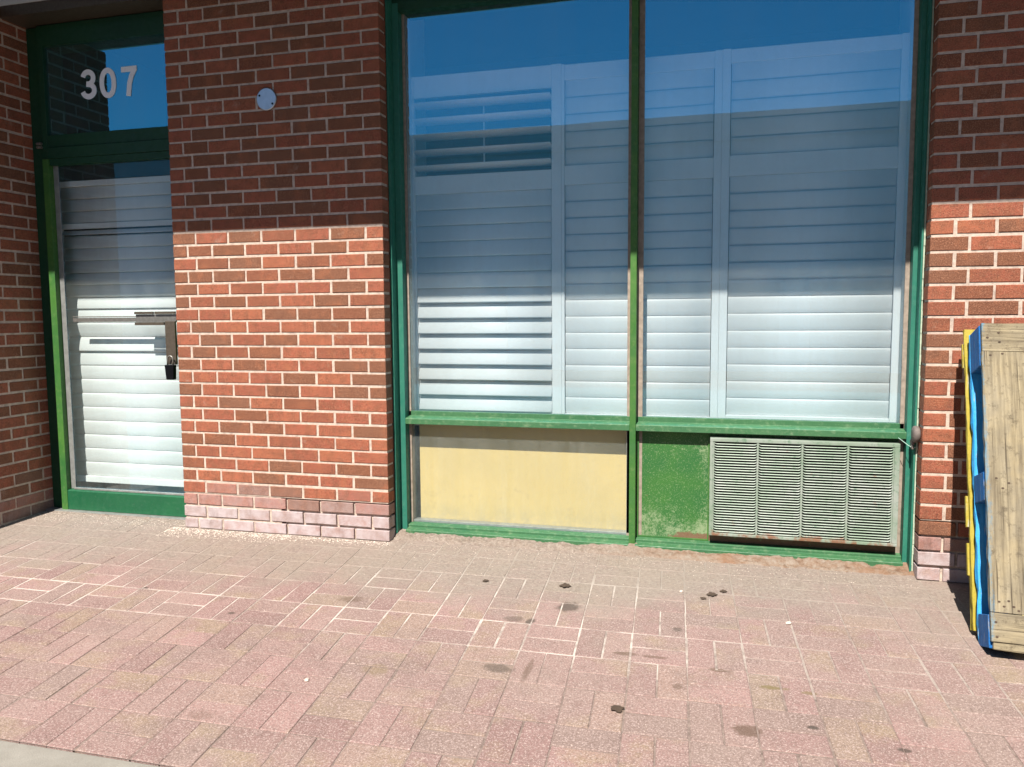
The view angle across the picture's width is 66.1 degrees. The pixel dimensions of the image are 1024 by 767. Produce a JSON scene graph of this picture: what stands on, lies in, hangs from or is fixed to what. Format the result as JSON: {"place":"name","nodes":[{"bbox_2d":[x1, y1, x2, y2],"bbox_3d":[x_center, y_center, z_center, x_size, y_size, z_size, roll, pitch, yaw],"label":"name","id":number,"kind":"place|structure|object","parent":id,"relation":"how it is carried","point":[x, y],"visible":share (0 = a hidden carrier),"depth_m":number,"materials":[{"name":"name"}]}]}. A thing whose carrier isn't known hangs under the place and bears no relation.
{"place":"outdoors","nodes":[
{"label":"outdoors","id":0,"kind":"place"},
{"bbox_2d":[0,740,159,766],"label":"sidewalk","id":1,"kind":"structure","parent":0,"point":[12,754],"depth_m":2.30,"materials":[{"name":"concrete"}]},
{"bbox_2d":[62,0,899,516],"bbox_3d":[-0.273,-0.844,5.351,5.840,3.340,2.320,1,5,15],"label":"window glass","id":2,"kind":"structure","parent":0,"point":[580,32],"depth_m":5.85,"materials":[{"name":"blue glass"}]},
{"bbox_2d":[0,510,1023,766],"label":"paved forecourt","id":3,"kind":"structure","parent":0,"point":[246,632],"depth_m":2.83,"materials":[{"name":"brick"}]},
{"bbox_2d":[0,18,53,526],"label":"brick wall","id":4,"kind":"structure","parent":3,"relation":"on","point":[26,486],"depth_m":4.58,"materials":[{"name":"red brick"}]},
{"bbox_2d":[26,11,186,519],"bbox_3d":[-2.298,-0.634,4.607,1.072,2.860,0.185,1,5,15],"label":"entrance door","id":5,"kind":"structure","parent":3,"relation":"on","point":[57,148],"depth_m":4.61,"materials":[{"name":"green paint"}]},
{"bbox_2d":[59,175,183,486],"bbox_3d":[-2.258,-0.295,4.683,0.990,1.820,0.031,1,5,15],"label":"door shutter","id":6,"kind":"object","parent":5,"relation":"attached to","point":[126,407],"depth_m":4.70,"materials":[{"name":"white plastic"}]},
{"bbox_2d":[165,355,175,379],"bbox_3d":[-1.926,-0.091,4.441,0.059,0.137,0.028,1,5,15],"label":"padlock","id":7,"kind":"object","parent":5,"relation":"hanging from","point":[170,371],"visible":1,"depth_m":4.43,"materials":[{"name":"black metal"}]},
{"bbox_2d":[37,511,183,524],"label":"dirt verge","id":8,"kind":"structure","parent":3,"relation":"on","point":[122,516],"depth_m":4.63,"materials":[{"name":"soil"}]},
{"bbox_2d":[162,0,395,541],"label":"brick pier","id":9,"kind":"structure","parent":3,"relation":"on","point":[281,231],"depth_m":4.10,"materials":[{"name":"red brick"}]},
{"bbox_2d":[0,0,162,28],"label":"canopy","id":10,"kind":"object","parent":9,"relation":"attached to","point":[29,14],"visible":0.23,"depth_m":4.36,"materials":[{"name":"brown metal"}]},
{"bbox_2d":[256,88,276,110],"bbox_3d":[-1.260,-1.458,4.036,0.114,0.114,0.010,1,5,15],"label":"cover plate","id":11,"kind":"object","parent":9,"relation":"attached to","point":[266,98],"visible":1,"depth_m":4.03,"materials":[{"name":"grey metal"}]},
{"bbox_2d":[0,511,1016,764],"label":"mortar grit","id":12,"kind":"object","parent":3,"relation":"on","point":[338,541],"visible":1,"depth_m":4.17,"materials":[{"name":"stone"}]},
{"bbox_2d":[559,583,570,586],"bbox_3d":[0.234,0.887,3.459,0.046,0.006,0.047,-4,6,-35],"label":"dry leaf","id":13,"kind":"object","parent":3,"relation":"on","point":[565,585],"visible":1,"depth_m":3.46,"materials":[{"name":"brown plant"}]},
{"bbox_2d":[611,705,624,712],"bbox_3d":[0.333,1.027,2.491,0.042,0.006,0.042,2,6,28],"label":"dry leaf","id":14,"kind":"object","parent":3,"relation":"on","point":[617,708],"visible":1,"depth_m":2.49,"materials":[{"name":"brown plant"}]},
{"bbox_2d":[393,528,913,575],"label":"dirt verge","id":15,"kind":"structure","parent":3,"relation":"on","point":[631,550],"depth_m":3.79,"materials":[{"name":"soil"}]},
{"bbox_2d":[385,0,934,571],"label":"shop window","id":16,"kind":"structure","parent":3,"relation":"on","point":[635,476],"depth_m":3.93,"materials":[{"name":"teal paint"}]},
{"bbox_2d":[411,64,561,413],"bbox_3d":[-0.154,-0.714,4.112,0.844,1.775,0.085,1,5,15],"label":"window shutter","id":17,"kind":"object","parent":16,"relation":"attached to","point":[488,276],"depth_m":4.10,"materials":[{"name":"white plastic"}]},
{"bbox_2d":[561,50,722,417],"bbox_3d":[0.630,-0.700,3.903,0.777,1.771,0.028,1,5,15],"label":"window shutter","id":18,"kind":"object","parent":16,"relation":"attached to","point":[683,121],"depth_m":3.89,"materials":[{"name":"white plastic"}]},
{"bbox_2d":[405,0,913,422],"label":"window reveal","id":19,"kind":"object","parent":16,"relation":"attached to","point":[414,49],"depth_m":4.12,"materials":[{"name":"white paint"}]},
{"bbox_2d":[709,436,899,546],"bbox_3d":[1.351,0.497,3.682,0.827,0.471,0.064,1,5,15],"label":"vent grille","id":20,"kind":"object","parent":16,"relation":"attached to","point":[832,491],"visible":1,"depth_m":3.68,"materials":[{"name":"metal"}]},
{"bbox_2d":[717,33,909,421],"bbox_3d":[1.401,-0.689,3.699,0.818,1.773,0.028,1,5,15],"label":"window shutter","id":21,"kind":"object","parent":16,"relation":"attached to","point":[813,159],"depth_m":3.69,"materials":[{"name":"white plastic"}]},
{"bbox_2d":[910,426,920,448],"bbox_3d":[1.766,0.237,3.449,0.030,0.107,0.083,1,5,15],"label":"round plug","id":22,"kind":"object","parent":16,"relation":"attached to","point":[915,434],"visible":1,"depth_m":3.42,"materials":[{"name":"plastic"}]},
{"bbox_2d":[706,592,717,595],"bbox_3d":[0.848,0.892,3.333,0.042,0.006,0.042,4,7,41],"label":"dry leaf","id":23,"kind":"object","parent":3,"relation":"on","point":[712,594],"visible":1,"depth_m":3.33,"materials":[{"name":"brown plant"}]},
{"bbox_2d":[913,0,1023,582],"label":"brick wall","id":24,"kind":"structure","parent":3,"relation":"on","point":[973,279],"depth_m":3.27,"materials":[{"name":"red brick"}]},
{"bbox_2d":[961,329,1023,630],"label":"wooden pallet","id":25,"kind":"object","parent":3,"relation":"on","point":[970,525],"visible":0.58,"depth_m":3.03,"materials":[{"name":"yellow paint"}]},
{"bbox_2d":[969,323,1023,652],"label":"wooden pallet","id":26,"kind":"object","parent":3,"relation":"on","point":[996,360],"visible":1,"depth_m":2.88,"materials":[{"name":"brown wood"}]}
]}

